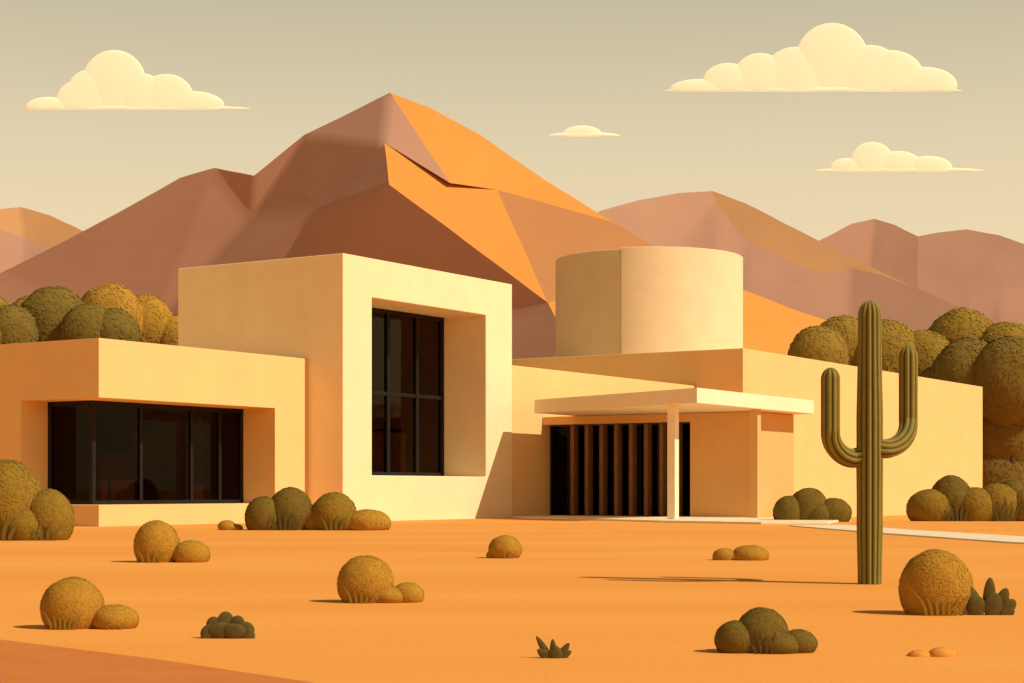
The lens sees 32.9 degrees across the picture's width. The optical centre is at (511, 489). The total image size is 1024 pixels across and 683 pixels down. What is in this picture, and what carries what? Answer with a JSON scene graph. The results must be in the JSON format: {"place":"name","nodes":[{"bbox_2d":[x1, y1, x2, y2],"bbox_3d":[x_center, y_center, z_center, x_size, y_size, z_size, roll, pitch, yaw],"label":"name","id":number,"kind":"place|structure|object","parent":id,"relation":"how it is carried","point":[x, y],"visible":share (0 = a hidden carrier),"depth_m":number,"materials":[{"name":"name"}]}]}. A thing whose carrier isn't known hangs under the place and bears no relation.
{"place":"outdoors","nodes":[
{"label":"outdoors","id":0,"kind":"place"},
{"bbox_2d":[0,207,81,272],"bbox_3d":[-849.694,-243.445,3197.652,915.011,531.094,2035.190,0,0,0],"label":"hills","id":1,"kind":"structure","parent":0,"point":[25,234],"depth_m":3022.66,"materials":[{"name":"orange stone"}]},
{"bbox_2d":[26,50,249,108],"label":"cloud","id":2,"kind":"structure","parent":0,"point":[113,79],"depth_m":4501.82,"materials":[{"name":"beige"}]},
{"bbox_2d":[0,640,311,682],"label":"dirt track","id":3,"kind":"structure","parent":0,"point":[21,662],"depth_m":15.40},
{"bbox_2d":[0,93,825,358],"bbox_3d":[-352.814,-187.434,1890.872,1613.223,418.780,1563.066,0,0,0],"label":"mountain","id":4,"kind":"structure","parent":0,"point":[391,177],"depth_m":1642.78,"materials":[{"name":"orange stone"}]},
{"bbox_2d":[0,515,1023,682],"bbox_3d":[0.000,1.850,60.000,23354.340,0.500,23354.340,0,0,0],"label":"ground","id":5,"kind":"structure","parent":0,"point":[634,596],"depth_m":24.64,"materials":[{"name":"orange sand"}]},
{"bbox_2d":[0,459,74,540],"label":"desert shrub","id":6,"kind":"object","parent":5,"relation":"on","point":[31,509],"visible":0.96,"depth_m":54.89,"materials":[{"name":"green plant"}]},
{"bbox_2d":[0,283,177,345],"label":"distant trees","id":7,"kind":"object","parent":5,"relation":"on","point":[116,311],"visible":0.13,"depth_m":108.41,"materials":[{"name":"green plant"}]},
{"bbox_2d":[40,576,138,629],"bbox_3d":[-4.894,1.327,20.101,1.149,0.647,0.634,0,0,0],"label":"desert shrub","id":8,"kind":"object","parent":5,"relation":"on","point":[72,603],"visible":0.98,"depth_m":19.87,"materials":[{"name":"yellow plant"}]},
{"bbox_2d":[0,338,307,526],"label":"gallery wing","id":9,"kind":"structure","parent":5,"relation":"on","point":[268,394],"depth_m":79.59,"materials":[{"name":"beige paint"}]},
{"bbox_2d":[48,400,242,503],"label":"gallery window frame","id":10,"kind":"object","parent":9,"relation":"in","point":[92,404],"visible":0.91,"depth_m":80.83,"materials":[{"name":"black metal"}]},
{"bbox_2d":[52,406,239,500],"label":"gallery window glass","id":11,"kind":"object","parent":10,"relation":"in","point":[166,454],"visible":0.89,"depth_m":81.21,"materials":[{"name":"black glass"}]},
{"bbox_2d":[133,520,209,562],"bbox_3d":[-7.550,1.156,38.486,1.712,0.989,0.903,0,0,0],"label":"desert shrub","id":12,"kind":"object","parent":5,"relation":"on","point":[156,541],"visible":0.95,"depth_m":38.18,"materials":[{"name":"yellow plant"}]},
{"bbox_2d":[200,611,254,638],"bbox_3d":[-3.064,1.465,18.680,0.590,0.310,0.113,0,0,0],"label":"succulent plant","id":13,"kind":"object","parent":5,"relation":"on","point":[224,624],"visible":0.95,"depth_m":18.66,"materials":[{"name":"green plant"}]},
{"bbox_2d":[218,520,242,529],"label":"desert shrub","id":14,"kind":"object","parent":5,"relation":"on","point":[227,525],"visible":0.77,"depth_m":69.09,"materials":[{"name":"brown plant"}]},
{"bbox_2d":[245,487,391,530],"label":"desert shrub","id":15,"kind":"object","parent":5,"relation":"on","point":[290,508],"visible":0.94,"depth_m":68.73,"materials":[{"name":"green plant"}]},
{"bbox_2d":[178,253,511,520],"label":"tower","id":16,"kind":"structure","parent":5,"relation":"on","point":[316,311],"depth_m":90.63,"materials":[{"name":"beige paint"}]},
{"bbox_2d":[372,308,443,475],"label":"tower window frame","id":17,"kind":"object","parent":16,"relation":"in","point":[388,393],"visible":0.48,"depth_m":96.86,"materials":[{"name":"black metal"}]},
{"bbox_2d":[372,312,439,472],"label":"tower window glass","id":18,"kind":"object","parent":17,"relation":"in","point":[402,380],"visible":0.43,"depth_m":96.14,"materials":[{"name":"black glass"}]},
{"bbox_2d":[337,555,424,603],"bbox_3d":[-1.875,1.290,24.758,1.258,0.719,0.711,0,0,0],"label":"desert shrub","id":19,"kind":"object","parent":5,"relation":"on","point":[366,579],"visible":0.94,"depth_m":24.51,"materials":[{"name":"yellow plant"}]},
{"bbox_2d":[486,535,521,558],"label":"desert shrub","id":20,"kind":"object","parent":5,"relation":"on","point":[505,546],"visible":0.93,"depth_m":40.55,"materials":[{"name":"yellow plant"}]},
{"bbox_2d":[536,636,571,657],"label":"succulent plant","id":21,"kind":"object","parent":5,"relation":"on","point":[554,651],"visible":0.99,"depth_m":16.48,"materials":[{"name":"green plant"}]},
{"bbox_2d":[555,249,620,356],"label":"rotunda drum","id":22,"kind":"object","parent":5,"relation":"on","point":[588,303],"visible":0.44,"depth_m":132.56,"materials":[{"name":"beige paint"}]},
{"bbox_2d":[512,365,695,515],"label":"connector block","id":23,"kind":"structure","parent":5,"relation":"on","point":[530,463],"depth_m":102.31,"materials":[{"name":"paint"}]},
{"bbox_2d":[543,411,793,516],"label":"entrance vestibule","id":24,"kind":"object","parent":5,"relation":"on","point":[719,464],"visible":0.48,"depth_m":96.93,"materials":[{"name":"paint"}]},
{"bbox_2d":[550,425,658,515],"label":"entrance doors frame","id":25,"kind":"object","parent":24,"relation":"in","point":[551,470],"visible":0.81,"depth_m":102.73,"materials":[{"name":"black metal"}]},
{"bbox_2d":[553,424,689,515],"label":"entrance doors glass","id":26,"kind":"object","parent":25,"relation":"in","point":[559,470],"visible":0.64,"depth_m":101.38,"materials":[{"name":"black glass"}]},
{"bbox_2d":[550,422,689,426],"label":"entrance interior","id":27,"kind":"object","parent":24,"relation":"in","point":[611,424],"visible":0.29,"depth_m":101.11,"materials":[{"name":"black"}]},
{"bbox_2d":[570,422,682,515],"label":"entrance fins","id":28,"kind":"object","parent":24,"relation":"attached to","point":[618,469],"visible":0.91,"depth_m":100.20,"materials":[{"name":"brown wood"}]},
{"bbox_2d":[534,388,813,415],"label":"entrance canopy","id":29,"kind":"object","parent":24,"relation":"attached to","point":[694,400],"visible":0.89,"depth_m":92.94,"materials":[{"name":"beige concrete"}]},
{"bbox_2d":[712,545,768,560],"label":"desert shrub","id":30,"kind":"object","parent":5,"relation":"on","point":[750,553],"visible":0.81,"depth_m":39.38,"materials":[{"name":"brown plant"}]},
{"bbox_2d":[512,348,982,516],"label":"exhibition hall","id":31,"kind":"structure","parent":5,"relation":"on","point":[948,440],"depth_m":131.51,"materials":[{"name":"paint"}]},
{"bbox_2d":[714,607,817,653],"bbox_3d":[2.507,1.402,17.108,1.023,0.495,0.502,0,0,0],"label":"desert shrub","id":32,"kind":"object","parent":5,"relation":"on","point":[761,630],"visible":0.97,"depth_m":16.95,"materials":[{"name":"green plant"}]},
{"bbox_2d":[773,488,851,521],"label":"desert shrub","id":33,"kind":"object","parent":5,"relation":"on","point":[808,504],"visible":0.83,"depth_m":86.91,"materials":[{"name":"green plant"}]},
{"bbox_2d":[821,301,917,584],"bbox_3d":[6.098,-0.747,29.512,2.007,4.947,0.538,0,0,-21],"label":"saguaro cactus","id":34,"kind":"object","parent":5,"relation":"on","point":[869,453],"visible":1,"depth_m":29.33,"materials":[{"name":"green plant"}]},
{"bbox_2d":[787,307,1023,486],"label":"distant trees","id":35,"kind":"object","parent":5,"relation":"on","point":[963,345],"visible":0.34,"depth_m":170.61,"materials":[{"name":"green plant"}]},
{"bbox_2d":[789,525,1023,543],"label":"walkway","id":36,"kind":"structure","parent":5,"relation":"on","point":[965,536],"depth_m":60.34,"materials":[{"name":"concrete"}]},
{"bbox_2d":[907,647,956,656],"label":"flat desert rocks","id":37,"kind":"object","parent":5,"relation":"on","point":[942,652],"visible":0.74,"depth_m":16.62,"materials":[{"name":"orange stone"}]},
{"bbox_2d":[898,549,973,615],"bbox_3d":[5.477,1.205,22.401,0.952,0.890,0.806,0,0,0],"label":"desert shrub","id":38,"kind":"object","parent":5,"relation":"on","point":[935,582],"visible":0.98,"depth_m":22.09,"materials":[{"name":"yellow plant"}]},
{"bbox_2d":[906,475,1023,520],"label":"desert shrub","id":39,"kind":"object","parent":5,"relation":"on","point":[950,498],"visible":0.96,"depth_m":89.22,"materials":[{"name":"green plant"}]},
{"bbox_2d":[959,578,1015,614],"bbox_3d":[6.048,1.371,22.176,0.810,0.499,0.121,0,0,0],"label":"succulent plant","id":40,"kind":"object","parent":5,"relation":"on","point":[991,602],"visible":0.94,"depth_m":22.14,"materials":[{"name":"green plant"}]},
{"bbox_2d":[0,0,1023,243],"label":"sky","id":41,"kind":"structure","parent":0,"point":[516,74],"materials":[{"name":"beige"}]},
{"bbox_2d":[548,125,619,135],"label":"cloud","id":42,"kind":"structure","parent":0,"point":[581,130],"depth_m":4502.55,"materials":[{"name":"beige"}]},
{"bbox_2d":[510,515,850,523],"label":"entrance pavement","id":43,"kind":"structure","parent":0,"point":[744,520],"depth_m":88.07,"materials":[{"name":"concrete"}]},
{"bbox_2d":[667,405,678,518],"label":"canopy column","id":44,"kind":"structure","parent":43,"relation":"on","point":[672,461],"depth_m":89.04,"materials":[{"name":"concrete"}]},
{"bbox_2d":[750,410,760,517],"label":"canopy column","id":45,"kind":"structure","parent":43,"relation":"on","point":[755,463],"depth_m":93.73,"materials":[{"name":"paint"}]},
{"bbox_2d":[621,246,742,353],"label":"rotunda curved screen wall","id":46,"kind":"structure","parent":0,"point":[681,299],"depth_m":130.83,"materials":[{"name":"beige paint"}]},
{"bbox_2d":[598,190,948,302],"bbox_3d":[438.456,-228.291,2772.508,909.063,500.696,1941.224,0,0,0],"label":"hills","id":47,"kind":"structure","parent":0,"point":[780,258],"depth_m":2633.58,"materials":[{"name":"orange stone"}]},
{"bbox_2d":[665,23,960,90],"bbox_3d":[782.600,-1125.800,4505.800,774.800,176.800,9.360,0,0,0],"label":"cloud","id":48,"kind":"structure","parent":0,"point":[831,57],"depth_m":4501.81,"materials":[{"name":"beige"}]},
{"bbox_2d":[776,268,997,330],"bbox_3d":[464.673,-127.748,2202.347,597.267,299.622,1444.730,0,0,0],"label":"hills","id":49,"kind":"structure","parent":0,"point":[841,292],"depth_m":2073.42,"materials":[{"name":"orange stone"}]},
{"bbox_2d":[816,142,983,170],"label":"cloud","id":50,"kind":"structure","parent":0,"point":[871,156],"depth_m":4502.10,"materials":[{"name":"beige"}]},
{"bbox_2d":[819,219,1023,324],"bbox_3d":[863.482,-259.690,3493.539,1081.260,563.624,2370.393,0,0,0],"label":"hills","id":51,"kind":"structure","parent":0,"point":[982,272],"depth_m":3271.02,"materials":[{"name":"orange stone"}]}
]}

